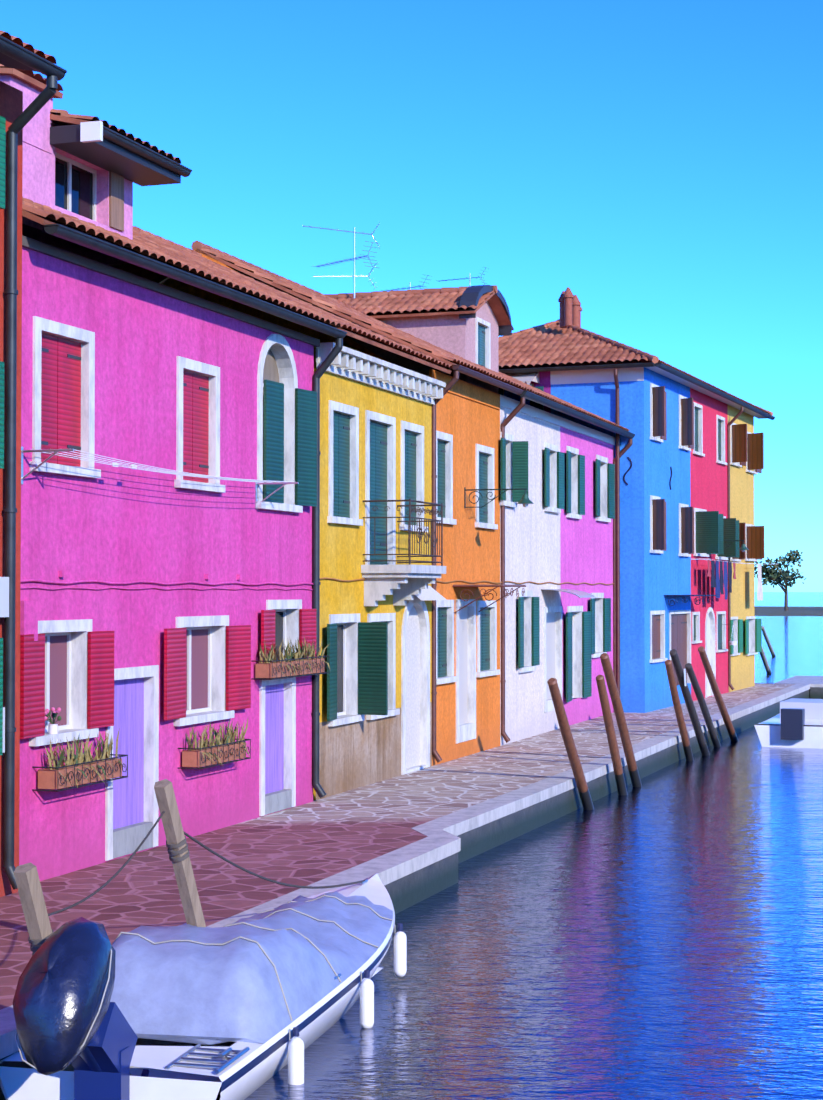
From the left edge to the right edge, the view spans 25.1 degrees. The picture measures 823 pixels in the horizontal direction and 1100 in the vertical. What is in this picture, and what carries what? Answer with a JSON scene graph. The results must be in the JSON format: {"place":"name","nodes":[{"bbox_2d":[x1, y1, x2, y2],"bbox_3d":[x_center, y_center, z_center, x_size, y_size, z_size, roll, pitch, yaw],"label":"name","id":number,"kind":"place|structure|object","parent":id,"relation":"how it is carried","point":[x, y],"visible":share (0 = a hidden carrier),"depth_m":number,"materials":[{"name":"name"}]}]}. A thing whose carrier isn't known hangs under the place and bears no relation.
{"place":"outdoors","nodes":[
{"label":"outdoors","id":0,"kind":"place"},
{"bbox_2d":[0,683,809,1099],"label":"pavement","id":1,"kind":"structure","parent":0,"point":[414,837],"depth_m":23.35,"materials":[{"name":"stone"}]},
{"bbox_2d":[0,30,66,896],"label":"drainpipe","id":2,"kind":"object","parent":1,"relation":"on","point":[16,53],"visible":0.94,"depth_m":18.55,"materials":[{"name":"metal"}]},
{"bbox_2d":[19,247,316,880],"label":"pink house","id":3,"kind":"structure","parent":1,"relation":"on","point":[114,368],"depth_m":22.08,"materials":[{"name":"paint"}]},
{"bbox_2d":[45,707,61,742],"bbox_3d":[-3.846,1.870,19.758,0.203,0.383,0.275,0,-1,-12],"label":"flower jug","id":4,"kind":"object","parent":3,"relation":"on","point":[52,728],"visible":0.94,"depth_m":19.70,"materials":[{"name":"white ceramic"}]},
{"bbox_2d":[32,728,127,791],"bbox_3d":[-3.512,2.278,20.051,0.460,0.608,1.579,0,-1,19],"label":"window box","id":5,"kind":"object","parent":3,"relation":"attached to","point":[79,769],"visible":1,"depth_m":19.89,"materials":[{"name":"orange ceramic"}]},
{"bbox_2d":[21,447,298,508],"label":"pink clothes lines","id":6,"kind":"object","parent":3,"relation":"attached to","point":[134,466],"visible":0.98,"depth_m":20.93,"materials":[{"name":"silver metal"}]},
{"bbox_2d":[20,571,312,640],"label":"pink cables","id":7,"kind":"object","parent":3,"relation":"attached to","point":[28,617],"visible":0.85,"depth_m":20.36,"materials":[{"name":"paint"}]},
{"bbox_2d":[178,719,251,768],"bbox_3d":[-2.418,2.434,23.341,0.478,0.608,1.587,0,-1,19],"label":"window box","id":8,"kind":"object","parent":3,"relation":"attached to","point":[226,748],"visible":1,"depth_m":23.14,"materials":[{"name":"orange ceramic"}]},
{"bbox_2d":[22,197,452,797],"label":"roof","id":9,"kind":"structure","parent":3,"relation":"on","point":[154,261],"depth_m":25.81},
{"bbox_2d":[0,64,191,264],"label":"dormer","id":10,"kind":"object","parent":9,"relation":"on","point":[91,169],"visible":0.75,"depth_m":22.07,"materials":[{"name":"paint"}]},
{"bbox_2d":[251,637,329,679],"bbox_3d":[-1.609,1.489,25.736,0.472,0.588,2.107,0,-1,19],"label":"window box","id":11,"kind":"object","parent":3,"relation":"attached to","point":[291,664],"visible":1,"depth_m":25.45,"materials":[{"name":"orange ceramic"}]},
{"bbox_2d":[313,342,445,799],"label":"yellow house","id":12,"kind":"structure","parent":1,"relation":"on","point":[375,704],"depth_m":29.10,"materials":[{"name":"paint"}]},
{"bbox_2d":[361,499,446,605],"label":"balcony","id":13,"kind":"structure","parent":12,"relation":"attached to","point":[402,584],"depth_m":29.13,"materials":[{"name":"stone"}]},
{"bbox_2d":[320,577,613,584],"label":"cables","id":14,"kind":"object","parent":12,"relation":"attached to","point":[474,582],"visible":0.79,"depth_m":35.55,"materials":[{"name":"brown"}]},
{"bbox_2d":[432,392,499,765],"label":"orange house","id":15,"kind":"structure","parent":1,"relation":"on","point":[468,636],"depth_m":34.59,"materials":[{"name":"paint"}]},
{"bbox_2d":[160,240,634,762],"bbox_3d":[-1.289,-0.805,40.920,9.670,9.435,15.332,0,-1,19],"label":"roof","id":16,"kind":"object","parent":15,"relation":"on","point":[456,385],"visible":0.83,"depth_m":35.67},
{"bbox_2d":[302,221,486,297],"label":"tv antennas","id":17,"kind":"object","parent":16,"relation":"on","point":[354,276],"visible":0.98,"depth_m":42.65,"materials":[{"name":"silver metal"}]},
{"bbox_2d":[325,285,513,393],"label":"dormer","id":18,"kind":"object","parent":16,"relation":"on","point":[471,323],"visible":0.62,"depth_m":41.24,"materials":[{"name":"paint"}]},
{"bbox_2d":[452,585,525,612],"bbox_3d":[1.455,0.911,34.182,0.982,0.537,1.633,0,-1,19],"label":"orange door canopy","id":19,"kind":"object","parent":15,"relation":"attached to","point":[506,593],"visible":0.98,"depth_m":33.53,"materials":[{"name":"brown metal"}]},
{"bbox_2d":[464,487,533,507],"bbox_3d":[1.615,-0.974,34.119,1.332,0.390,0.320,0,-1,19],"label":"wall lamp","id":20,"kind":"object","parent":15,"relation":"attached to","point":[525,501],"visible":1,"depth_m":34.13,"materials":[{"name":"green metal"}]},
{"bbox_2d":[499,405,564,745],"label":"cream house","id":21,"kind":"structure","parent":1,"relation":"on","point":[532,458],"depth_m":38.87,"materials":[{"name":"paint"}]},
{"bbox_2d":[541,589,595,597],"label":"door canopy","id":22,"kind":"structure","parent":21,"relation":"attached to","point":[580,594],"depth_m":40.08,"materials":[{"name":"grey"}]},
{"bbox_2d":[560,427,614,724],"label":"house","id":23,"kind":"structure","parent":1,"relation":"on","point":[587,515],"depth_m":43.60,"materials":[{"name":"paint"}]},
{"bbox_2d":[504,367,693,712],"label":"blue house","id":24,"kind":"structure","parent":1,"relation":"on","point":[656,411],"depth_m":47.10,"materials":[{"name":"paint"}]},
{"bbox_2d":[499,367,643,412],"bbox_3d":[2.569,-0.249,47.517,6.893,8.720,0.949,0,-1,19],"label":"cornice","id":25,"kind":"structure","parent":24,"relation":"attached to","point":[543,381],"depth_m":47.22,"materials":[{"name":"paint"}]},
{"bbox_2d":[498,287,774,695],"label":"roof","id":26,"kind":"structure","parent":24,"relation":"on","point":[565,342],"depth_m":48.63,"materials":[{"name":"orange tile"}]},
{"bbox_2d":[623,457,671,489],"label":"blue wall anchors","id":27,"kind":"object","parent":24,"relation":"attached to","point":[627,471],"depth_m":46.68,"materials":[{"name":"blue metal"}]},
{"bbox_2d":[664,595,718,605],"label":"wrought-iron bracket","id":28,"kind":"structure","parent":24,"relation":"attached to","point":[695,600],"depth_m":48.30,"materials":[{"name":"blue metal"}]},
{"bbox_2d":[690,388,738,700],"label":"coral house","id":29,"kind":"structure","parent":1,"relation":"on","point":[715,526],"depth_m":53.32,"materials":[{"name":"paint"}]},
{"bbox_2d":[691,559,763,599],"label":"laundry","id":30,"kind":"object","parent":29,"relation":"attached to","point":[718,584],"visible":0.98,"depth_m":53.26,"materials":[{"name":"multicoloured"}]},
{"bbox_2d":[729,626,736,644],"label":"hanging pot","id":31,"kind":"object","parent":29,"relation":"attached to","point":[732,642],"visible":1,"depth_m":54.71,"materials":[{"name":"white"}]},
{"bbox_2d":[723,540,748,551],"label":"coral street lamp","id":32,"kind":"object","parent":29,"relation":"attached to","point":[743,548],"visible":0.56,"depth_m":53.23,"materials":[{"name":"green metal"}]},
{"bbox_2d":[728,405,764,691],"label":"pale yellow house","id":33,"kind":"structure","parent":1,"relation":"on","point":[746,453],"depth_m":57.99,"materials":[{"name":"paint"}]},
{"bbox_2d":[0,0,822,591],"label":"sky","id":34,"kind":"structure","parent":0,"point":[659,163],"materials":[{"name":"blue"}]},
{"bbox_2d":[216,592,822,1099],"bbox_3d":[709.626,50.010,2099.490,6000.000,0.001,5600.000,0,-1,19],"label":"water","id":35,"kind":"structure","parent":0,"point":[658,934],"depth_m":18.25,"materials":[{"name":"blue liquid"}]},
{"bbox_2d":[14,863,73,1071],"bbox_3d":[-2.306,3.766,12.832,0.177,3.308,1.301,-1,-1,29],"label":"mooring post","id":36,"kind":"object","parent":35,"relation":"in","point":[40,930],"visible":0.42,"depth_m":12.38,"materials":[{"name":"beige wood"}]},
{"bbox_2d":[154,779,205,926],"bbox_3d":[-1.602,3.631,14.978,0.167,3.676,1.709,-1,-1,24],"label":"mooring post","id":37,"kind":"object","parent":35,"relation":"in","point":[177,849],"visible":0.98,"depth_m":14.44,"materials":[{"name":"beige wood"}]},
{"bbox_2d":[0,873,406,1099],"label":"motor boat","id":38,"kind":"object","parent":35,"relation":"on","point":[242,1008],"visible":0.88,"depth_m":13.59,"materials":[{"name":"white"}]},
{"bbox_2d":[13,917,148,1099],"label":"outboard motor","id":39,"kind":"object","parent":38,"relation":"attached to","point":[67,1012],"visible":0.96,"depth_m":11.74,"materials":[{"name":"blue"}]},
{"bbox_2d":[48,811,364,915],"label":"mooring lines","id":40,"kind":"object","parent":38,"relation":"attached to","point":[200,844],"visible":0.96,"depth_m":14.91,"materials":[{"name":"grey fabric"}]},
{"bbox_2d":[547,678,593,809],"bbox_3d":[2.761,3.769,30.133,0.178,3.496,3.217,-1,-1,22],"label":"mooring pole","id":41,"kind":"object","parent":35,"relation":"in","point":[575,762],"visible":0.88,"depth_m":29.54,"materials":[{"name":"brown wood"}]},
{"bbox_2d":[596,675,627,794],"bbox_3d":[3.651,3.936,32.491,0.163,3.574,2.355,-1,-1,23],"label":"mooring pole","id":42,"kind":"object","parent":35,"relation":"in","point":[612,742],"visible":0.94,"depth_m":32.03,"materials":[{"name":"brown wood"}]},
{"bbox_2d":[600,653,641,786],"bbox_3d":[3.960,3.710,33.572,0.178,3.774,3.447,0,-1,21],"label":"mooring pole","id":43,"kind":"object","parent":35,"relation":"in","point":[621,721],"visible":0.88,"depth_m":32.95,"materials":[{"name":"brown wood"}]},
{"bbox_2d":[665,660,693,760],"bbox_3d":[5.771,3.998,38.931,0.168,3.474,3.039,-1,-1,22],"label":"mooring pole","id":44,"kind":"object","parent":35,"relation":"in","point":[679,715],"visible":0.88,"depth_m":38.37,"materials":[{"name":"brown wood"}]},
{"bbox_2d":[669,649,709,755],"bbox_3d":[6.142,3.786,39.730,0.186,3.434,4.632,0,-1,21],"label":"mooring pole","id":45,"kind":"object","parent":35,"relation":"in","point":[690,706],"visible":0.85,"depth_m":38.95,"materials":[{"name":"grey"}]},
{"bbox_2d":[685,663,720,746],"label":"mooring pole","id":46,"kind":"object","parent":35,"relation":"in","point":[702,704],"visible":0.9,"depth_m":41.14,"materials":[{"name":"grey"}]},
{"bbox_2d":[698,646,738,740],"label":"mooring pole","id":47,"kind":"object","parent":35,"relation":"in","point":[718,696],"visible":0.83,"depth_m":42.44,"materials":[{"name":"brown wood"}]},
{"bbox_2d":[759,648,771,673],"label":"mooring pole","id":48,"kind":"object","parent":35,"relation":"in","point":[765,662],"visible":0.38,"depth_m":79.37,"materials":[{"name":"grey wood"}]},
{"bbox_2d":[762,626,775,656],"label":"mooring pole","id":49,"kind":"object","parent":35,"relation":"in","point":[768,642],"visible":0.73,"depth_m":99.87,"materials":[{"name":"grey"}]},
{"bbox_2d":[754,698,822,748],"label":"boat","id":50,"kind":"object","parent":35,"relation":"on","point":[796,723],"visible":0.94,"depth_m":42.63,"materials":[{"name":"grey plastic"}]},
{"bbox_2d":[773,676,822,698],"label":"quay","id":51,"kind":"structure","parent":35,"relation":"in","point":[816,686],"depth_m":61.70,"materials":[{"name":"stone"}]},
{"bbox_2d":[754,606,822,615],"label":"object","id":52,"kind":"structure","parent":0,"point":[780,611],"depth_m":295.43,"materials":[{"name":"grey stone"}]},
{"bbox_2d":[754,550,805,610],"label":"tree","id":53,"kind":"object","parent":52,"relation":"on","point":[772,575],"visible":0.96,"depth_m":298.04,"materials":[{"name":"green plant"}]}
]}

